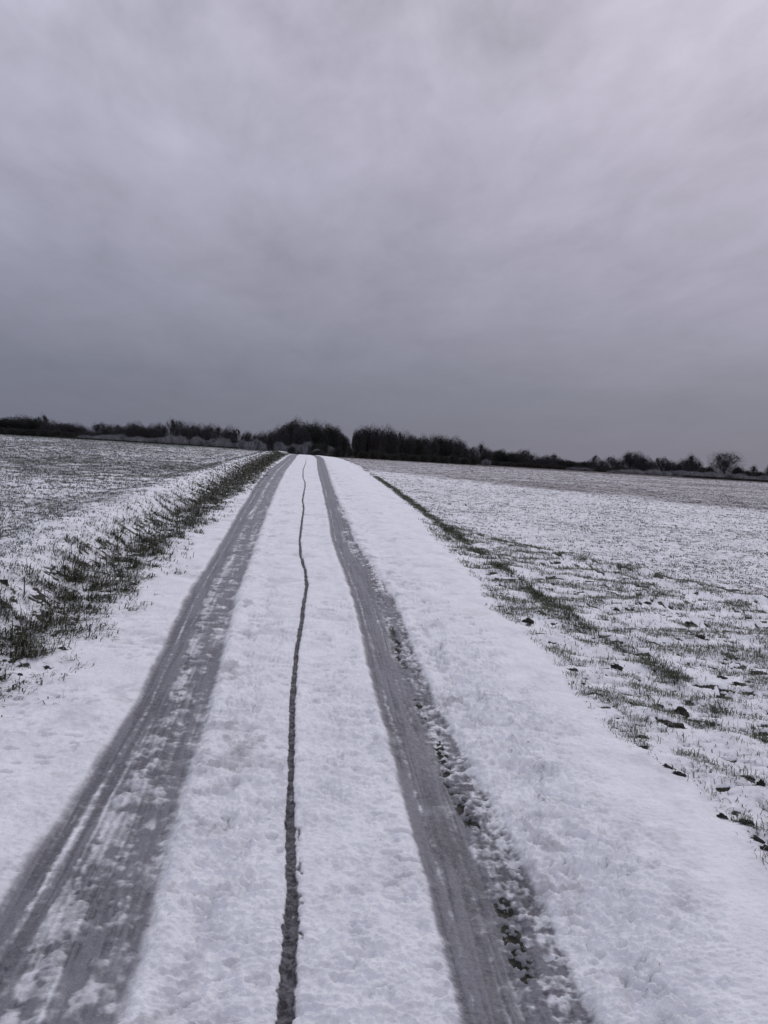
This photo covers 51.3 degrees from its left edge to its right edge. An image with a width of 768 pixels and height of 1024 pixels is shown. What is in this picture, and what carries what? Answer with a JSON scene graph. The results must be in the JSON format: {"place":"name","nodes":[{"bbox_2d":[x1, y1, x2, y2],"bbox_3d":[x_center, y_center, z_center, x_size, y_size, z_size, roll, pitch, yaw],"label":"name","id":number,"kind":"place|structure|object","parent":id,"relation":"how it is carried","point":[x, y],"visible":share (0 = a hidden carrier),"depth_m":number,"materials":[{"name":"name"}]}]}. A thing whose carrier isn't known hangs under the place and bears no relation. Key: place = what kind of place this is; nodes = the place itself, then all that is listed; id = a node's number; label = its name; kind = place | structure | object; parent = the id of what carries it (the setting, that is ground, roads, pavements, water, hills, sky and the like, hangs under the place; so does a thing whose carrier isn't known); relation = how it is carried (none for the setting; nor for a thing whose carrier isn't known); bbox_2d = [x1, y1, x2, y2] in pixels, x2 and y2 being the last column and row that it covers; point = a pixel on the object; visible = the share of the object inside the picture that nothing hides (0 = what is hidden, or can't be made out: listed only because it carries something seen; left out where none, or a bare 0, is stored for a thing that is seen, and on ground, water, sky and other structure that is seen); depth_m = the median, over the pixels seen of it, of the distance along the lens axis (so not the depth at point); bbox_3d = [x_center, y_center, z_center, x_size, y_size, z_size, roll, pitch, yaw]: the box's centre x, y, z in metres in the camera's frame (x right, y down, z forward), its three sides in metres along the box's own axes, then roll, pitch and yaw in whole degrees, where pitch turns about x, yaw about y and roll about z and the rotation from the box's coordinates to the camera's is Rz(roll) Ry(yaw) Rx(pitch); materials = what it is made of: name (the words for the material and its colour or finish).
{"place":"outdoors","nodes":[
{"label":"outdoors","id":0,"kind":"place"},
{"bbox_2d":[0,435,261,528],"bbox_3d":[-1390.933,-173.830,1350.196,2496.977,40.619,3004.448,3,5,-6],"label":"field","id":1,"kind":"structure","parent":0,"point":[45,491],"depth_m":19.00,"materials":[{"name":"white snow"}]},
{"bbox_2d":[0,417,21,429],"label":"dark evergreen tree","id":2,"kind":"object","parent":1,"relation":"on","point":[6,421],"visible":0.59,"depth_m":196.40,"materials":[{"name":"black plant"}]},
{"bbox_2d":[4,428,25,435],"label":"dark bush","id":3,"kind":"object","parent":1,"relation":"on","point":[12,431],"visible":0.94,"depth_m":187.81,"materials":[{"name":"black plant"}]},
{"bbox_2d":[9,414,39,428],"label":"leafless thicket tree","id":4,"kind":"object","parent":1,"relation":"on","point":[19,417],"visible":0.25,"depth_m":200.03,"materials":[{"name":"black plant"}]},
{"bbox_2d":[17,417,47,430],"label":"dark evergreen tree","id":5,"kind":"object","parent":1,"relation":"on","point":[31,424],"visible":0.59,"depth_m":197.49,"materials":[{"name":"black plant"}]},
{"bbox_2d":[36,429,54,436],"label":"dark bush","id":6,"kind":"object","parent":1,"relation":"on","point":[43,432],"visible":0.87,"depth_m":186.22,"materials":[{"name":"black plant"}]},
{"bbox_2d":[39,419,60,432],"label":"leafless thicket tree","id":7,"kind":"object","parent":1,"relation":"on","point":[49,426],"visible":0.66,"depth_m":190.84,"materials":[{"name":"black plant"}]},
{"bbox_2d":[47,430,62,436],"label":"dark bush","id":8,"kind":"object","parent":1,"relation":"on","point":[54,433],"visible":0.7,"depth_m":185.52,"materials":[{"name":"black plant"}]},
{"bbox_2d":[50,420,72,432],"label":"leafless thicket tree","id":9,"kind":"object","parent":1,"relation":"on","point":[63,428],"visible":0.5,"depth_m":196.21,"materials":[{"name":"black plant"}]},
{"bbox_2d":[66,422,86,434],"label":"leafless thicket tree","id":10,"kind":"object","parent":1,"relation":"on","point":[75,428],"visible":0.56,"depth_m":198.70,"materials":[{"name":"black plant"}]},
{"bbox_2d":[88,422,104,436],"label":"bare tree","id":11,"kind":"object","parent":1,"relation":"on","point":[96,428],"visible":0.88,"depth_m":193.05,"materials":[{"name":"grey plant"}]},
{"bbox_2d":[99,424,122,435],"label":"leafless thicket tree","id":12,"kind":"object","parent":1,"relation":"on","point":[108,431],"visible":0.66,"depth_m":194.57,"materials":[{"name":"black plant"}]},
{"bbox_2d":[125,420,146,437],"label":"leafless thicket tree","id":13,"kind":"object","parent":1,"relation":"on","point":[131,430],"visible":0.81,"depth_m":192.73,"materials":[{"name":"black plant"}]},
{"bbox_2d":[0,434,271,573],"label":"winter wheat","id":14,"kind":"object","parent":1,"relation":"on","point":[63,481],"visible":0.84,"depth_m":18.81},
{"bbox_2d":[143,423,158,437],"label":"leafless thicket tree","id":15,"kind":"object","parent":1,"relation":"on","point":[151,430],"visible":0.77,"depth_m":196.08,"materials":[{"name":"black plant"}]},
{"bbox_2d":[154,422,165,438],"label":"leafless thicket tree","id":16,"kind":"object","parent":1,"relation":"on","point":[158,427],"visible":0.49,"depth_m":203.52,"materials":[{"name":"black plant"}]},
{"bbox_2d":[163,435,177,442],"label":"snow dusted shrub","id":17,"kind":"object","parent":1,"relation":"on","point":[169,439],"visible":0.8,"depth_m":180.79,"materials":[{"name":"grey plant"}]},
{"bbox_2d":[164,419,177,435],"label":"bare tree","id":18,"kind":"object","parent":1,"relation":"on","point":[172,429],"visible":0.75,"depth_m":195.12,"materials":[{"name":"grey plant"}]},
{"bbox_2d":[169,418,185,437],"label":"bare tree","id":19,"kind":"object","parent":1,"relation":"on","point":[179,424],"visible":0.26,"depth_m":202.92,"materials":[{"name":"black plant"}]},
{"bbox_2d":[172,435,188,443],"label":"snow dusted shrub","id":20,"kind":"object","parent":1,"relation":"on","point":[181,439],"visible":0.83,"depth_m":180.37,"materials":[{"name":"grey plant"}]},
{"bbox_2d":[176,422,192,439],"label":"leafless thicket tree","id":21,"kind":"object","parent":1,"relation":"on","point":[187,433],"visible":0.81,"depth_m":195.30,"materials":[{"name":"black plant"}]},
{"bbox_2d":[190,436,205,444],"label":"snow dusted shrub","id":22,"kind":"object","parent":1,"relation":"on","point":[195,440],"visible":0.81,"depth_m":183.74,"materials":[{"name":"grey plant"}]},
{"bbox_2d":[191,423,209,438],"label":"leafless thicket tree","id":23,"kind":"object","parent":1,"relation":"on","point":[196,433],"visible":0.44,"depth_m":195.31,"materials":[{"name":"black plant"}]},
{"bbox_2d":[200,423,218,440],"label":"leafless thicket tree","id":24,"kind":"object","parent":1,"relation":"on","point":[209,436],"visible":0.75,"depth_m":194.28,"materials":[{"name":"black plant"}]},
{"bbox_2d":[215,437,231,446],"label":"snow dusted shrub","id":25,"kind":"object","parent":1,"relation":"on","point":[223,442],"visible":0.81,"depth_m":182.67,"materials":[{"name":"grey plant"}]},
{"bbox_2d":[218,424,236,446],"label":"leafless thicket tree","id":26,"kind":"object","parent":1,"relation":"on","point":[226,434],"visible":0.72,"depth_m":197.07,"materials":[{"name":"black plant"}]},
{"bbox_2d":[244,441,256,449],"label":"snow dusted shrub","id":27,"kind":"object","parent":1,"relation":"on","point":[249,445],"visible":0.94,"depth_m":134.80,"materials":[{"name":"grey plant"}]},
{"bbox_2d":[253,437,262,449],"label":"snow dusted shrub","id":28,"kind":"object","parent":1,"relation":"on","point":[258,444],"visible":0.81,"depth_m":138.41,"materials":[{"name":"grey plant"}]},
{"bbox_2d":[257,430,267,449],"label":"leafless thicket tree","id":29,"kind":"object","parent":1,"relation":"on","point":[262,438],"visible":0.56,"depth_m":163.59,"materials":[{"name":"black plant"}]},
{"bbox_2d":[265,430,279,450],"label":"leafless thicket tree","id":30,"kind":"object","parent":1,"relation":"on","point":[268,440],"visible":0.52,"depth_m":125.48,"materials":[{"name":"black plant"}]},
{"bbox_2d":[0,451,287,658],"bbox_3d":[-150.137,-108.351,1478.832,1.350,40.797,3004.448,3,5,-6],"label":"verge","id":31,"kind":"structure","parent":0,"point":[57,532],"depth_m":8.55,"materials":[{"name":"white snow"}]},
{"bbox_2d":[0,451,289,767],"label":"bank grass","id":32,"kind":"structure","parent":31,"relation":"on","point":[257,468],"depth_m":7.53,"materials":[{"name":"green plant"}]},
{"bbox_2d":[274,442,286,450],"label":"snow dusted shrub","id":33,"kind":"object","parent":31,"relation":"on","point":[277,446],"visible":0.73,"depth_m":117.02,"materials":[{"name":"grey plant"}]},
{"bbox_2d":[271,426,291,450],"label":"leafless thicket tree","id":34,"kind":"object","parent":31,"relation":"on","point":[283,437],"visible":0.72,"depth_m":123.98,"materials":[{"name":"black plant"}]},
{"bbox_2d":[286,418,301,446],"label":"leafless thicket tree","id":35,"kind":"object","parent":31,"relation":"on","point":[291,428],"visible":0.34,"depth_m":126.89,"materials":[{"name":"black plant"}]},
{"bbox_2d":[292,419,312,454],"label":"leafless thicket tree","id":36,"kind":"object","parent":31,"relation":"on","point":[300,432],"visible":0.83,"depth_m":124.23,"materials":[{"name":"black plant"}]},
{"bbox_2d":[0,454,767,1023],"bbox_3d":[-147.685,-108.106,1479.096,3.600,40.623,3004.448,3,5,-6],"label":"road","id":37,"kind":"structure","parent":0,"point":[314,740],"depth_m":3.46,"materials":[{"name":"white snow"}]},
{"bbox_2d":[295,444,307,454],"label":"snow dusted shrub","id":38,"kind":"object","parent":37,"relation":"on","point":[301,448],"visible":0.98,"depth_m":114.77,"materials":[{"name":"grey plant"}]},
{"bbox_2d":[325,456,767,921],"bbox_3d":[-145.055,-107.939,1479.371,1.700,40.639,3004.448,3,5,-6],"label":"verge","id":39,"kind":"structure","parent":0,"point":[726,848],"depth_m":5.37,"materials":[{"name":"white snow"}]},
{"bbox_2d":[303,441,312,454],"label":"snow dusted shrub","id":40,"kind":"object","parent":39,"relation":"on","point":[308,445],"visible":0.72,"depth_m":116.56,"materials":[{"name":"grey plant"}]},
{"bbox_2d":[296,420,321,454],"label":"dark evergreen tree","id":41,"kind":"object","parent":39,"relation":"on","point":[312,432],"visible":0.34,"depth_m":126.38,"materials":[{"name":"black plant"}]},
{"bbox_2d":[309,450,325,455],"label":"dark bush","id":42,"kind":"object","parent":39,"relation":"on","point":[317,452],"visible":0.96,"depth_m":91.14,"materials":[{"name":"black plant"}]},
{"bbox_2d":[316,442,328,455],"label":"dark bush","id":43,"kind":"object","parent":39,"relation":"on","point":[322,448],"visible":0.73,"depth_m":113.96,"materials":[{"name":"black plant"}]},
{"bbox_2d":[317,423,344,456],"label":"dark evergreen tree","id":44,"kind":"object","parent":39,"relation":"on","point":[326,436],"visible":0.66,"depth_m":125.41,"materials":[{"name":"black plant"}]},
{"bbox_2d":[666,722,684,728],"bbox_3d":[1.732,1.284,4.778,0.135,0.058,0.087,3,5,-3],"label":"soil clod","id":45,"kind":"object","parent":39,"relation":"on","point":[674,725],"visible":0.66,"depth_m":4.76,"materials":[{"name":"brown soil"}]},
{"bbox_2d":[674,706,689,717],"bbox_3d":[1.872,1.276,5.041,0.116,0.099,0.073,6,6,33],"label":"soil clod","id":46,"kind":"object","parent":39,"relation":"on","point":[684,712],"visible":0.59,"depth_m":5.03,"materials":[{"name":"brown soil"}]},
{"bbox_2d":[738,818,754,826],"bbox_3d":[1.642,1.421,3.632,0.089,0.055,0.061,7,6,36],"label":"soil clod","id":47,"kind":"object","parent":39,"relation":"on","point":[743,821],"visible":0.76,"depth_m":3.62,"materials":[{"name":"brown soil"}]},
{"bbox_2d":[328,456,767,679],"bbox_3d":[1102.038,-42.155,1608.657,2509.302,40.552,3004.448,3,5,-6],"label":"field","id":48,"kind":"structure","parent":0,"point":[531,533],"depth_m":15.28,"materials":[{"name":"white snow"}]},
{"bbox_2d":[330,427,343,455],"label":"leafless thicket tree","id":49,"kind":"object","parent":48,"relation":"on","point":[336,440],"visible":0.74,"depth_m":125.42,"materials":[{"name":"black plant"}]},
{"bbox_2d":[331,447,342,456],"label":"dark bush","id":50,"kind":"object","parent":48,"relation":"on","point":[336,452],"visible":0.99,"depth_m":113.93,"materials":[{"name":"black plant"}]},
{"bbox_2d":[336,434,351,456],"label":"dark evergreen tree","id":51,"kind":"object","parent":48,"relation":"on","point":[345,446],"visible":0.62,"depth_m":126.86,"materials":[{"name":"black plant"}]},
{"bbox_2d":[351,428,361,457],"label":"dark evergreen tree","id":52,"kind":"object","parent":48,"relation":"on","point":[354,444],"visible":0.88,"depth_m":152.34,"materials":[{"name":"black plant"}]},
{"bbox_2d":[353,424,367,457],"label":"bare tree","id":53,"kind":"object","parent":48,"relation":"on","point":[363,432],"visible":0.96,"depth_m":151.97,"materials":[{"name":"black plant"}]},
{"bbox_2d":[357,451,371,458],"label":"dark bush","id":54,"kind":"object","parent":48,"relation":"on","point":[364,454],"visible":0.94,"depth_m":139.58,"materials":[{"name":"black plant"}]},
{"bbox_2d":[361,426,374,457],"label":"dark evergreen tree","id":55,"kind":"object","parent":48,"relation":"on","point":[364,438],"visible":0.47,"depth_m":155.40,"materials":[{"name":"black plant"}]},
{"bbox_2d":[366,424,380,451],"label":"leafless thicket tree","id":56,"kind":"object","parent":48,"relation":"on","point":[374,442],"visible":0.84,"depth_m":154.47,"materials":[{"name":"black plant"}]},
{"bbox_2d":[367,451,379,458],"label":"dark bush","id":57,"kind":"object","parent":48,"relation":"on","point":[375,454],"visible":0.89,"depth_m":142.69,"materials":[{"name":"black plant"}]},
{"bbox_2d":[373,424,386,453],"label":"bare tree","id":58,"kind":"object","parent":48,"relation":"on","point":[381,437],"visible":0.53,"depth_m":156.10,"materials":[{"name":"black plant"}]},
{"bbox_2d":[378,424,395,458],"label":"leafless thicket tree","id":59,"kind":"object","parent":48,"relation":"on","point":[387,443],"visible":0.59,"depth_m":162.18,"materials":[{"name":"black plant"}]},
{"bbox_2d":[383,428,399,459],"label":"leafless thicket tree","id":60,"kind":"object","parent":48,"relation":"on","point":[395,439],"visible":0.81,"depth_m":162.26,"materials":[{"name":"black plant"}]},
{"bbox_2d":[398,453,409,460],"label":"dark bush","id":61,"kind":"object","parent":48,"relation":"on","point":[404,456],"visible":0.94,"depth_m":152.22,"materials":[{"name":"black plant"}]},
{"bbox_2d":[396,431,417,460],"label":"leafless thicket tree","id":62,"kind":"object","parent":48,"relation":"on","point":[407,443],"visible":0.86,"depth_m":166.82,"materials":[{"name":"black plant"}]},
{"bbox_2d":[409,454,420,461],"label":"dark bush","id":63,"kind":"object","parent":48,"relation":"on","point":[413,457],"visible":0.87,"depth_m":155.46,"materials":[{"name":"black plant"}]},
{"bbox_2d":[408,434,426,461],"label":"dark evergreen tree","id":64,"kind":"object","parent":48,"relation":"on","point":[419,447],"visible":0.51,"depth_m":169.42,"materials":[{"name":"black plant"}]},
{"bbox_2d":[419,454,430,461],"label":"dark bush","id":65,"kind":"object","parent":48,"relation":"on","point":[423,458],"visible":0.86,"depth_m":158.59,"materials":[{"name":"black plant"}]},
{"bbox_2d":[420,434,432,456],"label":"leafless thicket tree","id":66,"kind":"object","parent":48,"relation":"on","point":[427,448],"visible":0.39,"depth_m":172.81,"materials":[{"name":"black plant"}]},
{"bbox_2d":[425,432,439,461],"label":"leafless thicket tree","id":67,"kind":"object","parent":48,"relation":"on","point":[435,448],"visible":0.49,"depth_m":176.90,"materials":[{"name":"black plant"}]},
{"bbox_2d":[428,454,439,462],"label":"dark bush","id":68,"kind":"object","parent":48,"relation":"on","point":[434,458],"visible":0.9,"depth_m":161.94,"materials":[{"name":"black plant"}]},
{"bbox_2d":[431,435,449,456],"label":"dark evergreen tree","id":69,"kind":"object","parent":48,"relation":"on","point":[440,441],"visible":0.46,"depth_m":180.59,"materials":[{"name":"black plant"}]},
{"bbox_2d":[440,436,455,456],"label":"leafless thicket tree","id":70,"kind":"object","parent":48,"relation":"on","point":[450,450],"visible":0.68,"depth_m":181.23,"materials":[{"name":"black plant"}]},
{"bbox_2d":[447,455,461,463],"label":"dark bush","id":71,"kind":"object","parent":48,"relation":"on","point":[453,459],"visible":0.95,"depth_m":168.42,"materials":[{"name":"black plant"}]},
{"bbox_2d":[446,435,464,458],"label":"leafless thicket tree","id":72,"kind":"object","parent":48,"relation":"on","point":[457,445],"visible":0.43,"depth_m":184.13,"materials":[{"name":"black plant"}]},
{"bbox_2d":[458,437,467,457],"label":"leafless thicket tree","id":73,"kind":"object","parent":48,"relation":"on","point":[465,450],"visible":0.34,"depth_m":187.25,"materials":[{"name":"black plant"}]},
{"bbox_2d":[468,446,478,458],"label":"bare tree","id":74,"kind":"object","parent":48,"relation":"on","point":[476,455],"visible":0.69,"depth_m":193.07,"materials":[{"name":"black plant"}]},
{"bbox_2d":[479,446,493,463],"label":"leafless thicket tree","id":75,"kind":"object","parent":48,"relation":"on","point":[484,454],"visible":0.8,"depth_m":196.01,"materials":[{"name":"black plant"}]},
{"bbox_2d":[489,449,506,465],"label":"dark evergreen tree","id":76,"kind":"object","parent":48,"relation":"on","point":[499,455],"visible":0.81,"depth_m":214.99,"materials":[{"name":"black plant"}]},
{"bbox_2d":[504,452,521,466],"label":"dark evergreen tree","id":77,"kind":"object","parent":48,"relation":"on","point":[511,457],"visible":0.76,"depth_m":214.47,"materials":[{"name":"black plant"}]},
{"bbox_2d":[522,453,539,464],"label":"leafless thicket tree","id":78,"kind":"object","parent":48,"relation":"on","point":[530,458],"visible":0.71,"depth_m":215.38,"materials":[{"name":"black plant"}]},
{"bbox_2d":[539,454,555,465],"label":"leafless thicket tree","id":79,"kind":"object","parent":48,"relation":"on","point":[545,460],"visible":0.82,"depth_m":215.62,"materials":[{"name":"black plant"}]},
{"bbox_2d":[562,459,578,466],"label":"dark evergreen tree","id":80,"kind":"object","parent":48,"relation":"on","point":[569,463],"visible":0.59,"depth_m":225.45,"materials":[{"name":"black plant"}]},
{"bbox_2d":[578,461,592,467],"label":"dark bush","id":81,"kind":"object","parent":48,"relation":"on","point":[584,464],"visible":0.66,"depth_m":216.29,"materials":[{"name":"black plant"}]},
{"bbox_2d":[590,453,600,471],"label":"bare tree","id":82,"kind":"object","parent":48,"relation":"on","point":[593,460],"visible":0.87,"depth_m":216.52,"materials":[{"name":"black plant"}]},
{"bbox_2d":[603,456,616,468],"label":"bare tree","id":83,"kind":"object","parent":48,"relation":"on","point":[611,461],"visible":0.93,"depth_m":221.60,"materials":[{"name":"black plant"}]},
{"bbox_2d":[611,458,624,469],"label":"leafless thicket tree","id":84,"kind":"object","parent":48,"relation":"on","point":[619,464],"visible":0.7,"depth_m":222.02,"materials":[{"name":"black plant"}]},
{"bbox_2d":[619,452,633,469],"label":"bare tree","id":85,"kind":"object","parent":48,"relation":"on","point":[624,461],"visible":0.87,"depth_m":220.30,"materials":[{"name":"black plant"}]},
{"bbox_2d":[622,450,640,469],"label":"bare tree","id":86,"kind":"object","parent":48,"relation":"on","point":[631,459],"visible":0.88,"depth_m":220.12,"materials":[{"name":"black plant"}]},
{"bbox_2d":[633,455,653,470],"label":"leafless thicket tree","id":87,"kind":"object","parent":48,"relation":"on","point":[643,463],"visible":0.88,"depth_m":216.95,"materials":[{"name":"black plant"}]},
{"bbox_2d":[646,469,663,475],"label":"snow dusted shrub","id":88,"kind":"object","parent":48,"relation":"on","point":[653,472],"visible":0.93,"depth_m":202.51,"materials":[{"name":"grey plant"}]},
{"bbox_2d":[657,458,668,471],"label":"bare tree","id":89,"kind":"object","parent":48,"relation":"on","point":[662,465],"visible":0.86,"depth_m":221.58,"materials":[{"name":"black plant"}]},
{"bbox_2d":[663,459,676,471],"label":"leafless thicket tree","id":90,"kind":"object","parent":48,"relation":"on","point":[673,467],"visible":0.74,"depth_m":221.04,"materials":[{"name":"black plant"}]},
{"bbox_2d":[676,458,691,471],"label":"leafless thicket tree","id":91,"kind":"object","parent":48,"relation":"on","point":[682,463],"visible":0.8,"depth_m":227.86,"materials":[{"name":"black plant"}]},
{"bbox_2d":[685,454,697,470],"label":"bare tree","id":92,"kind":"object","parent":48,"relation":"on","point":[691,458],"visible":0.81,"depth_m":228.19,"materials":[{"name":"black plant"}]},
{"bbox_2d":[690,458,702,471],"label":"leafless thicket tree","id":93,"kind":"object","parent":48,"relation":"on","point":[694,467],"visible":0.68,"depth_m":226.57,"materials":[{"name":"black plant"}]},
{"bbox_2d":[702,471,720,476],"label":"snow dusted shrub","id":94,"kind":"object","parent":48,"relation":"on","point":[710,474],"visible":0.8,"depth_m":204.28,"materials":[{"name":"grey plant"}]},
{"bbox_2d":[707,450,744,474],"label":"bare tree","id":95,"kind":"object","parent":48,"relation":"on","point":[725,465],"visible":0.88,"depth_m":223.22,"materials":[{"name":"black plant"}]},
{"bbox_2d":[729,466,746,474],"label":"dark bush","id":96,"kind":"object","parent":48,"relation":"on","point":[738,469],"visible":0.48,"depth_m":221.85,"materials":[{"name":"black plant"}]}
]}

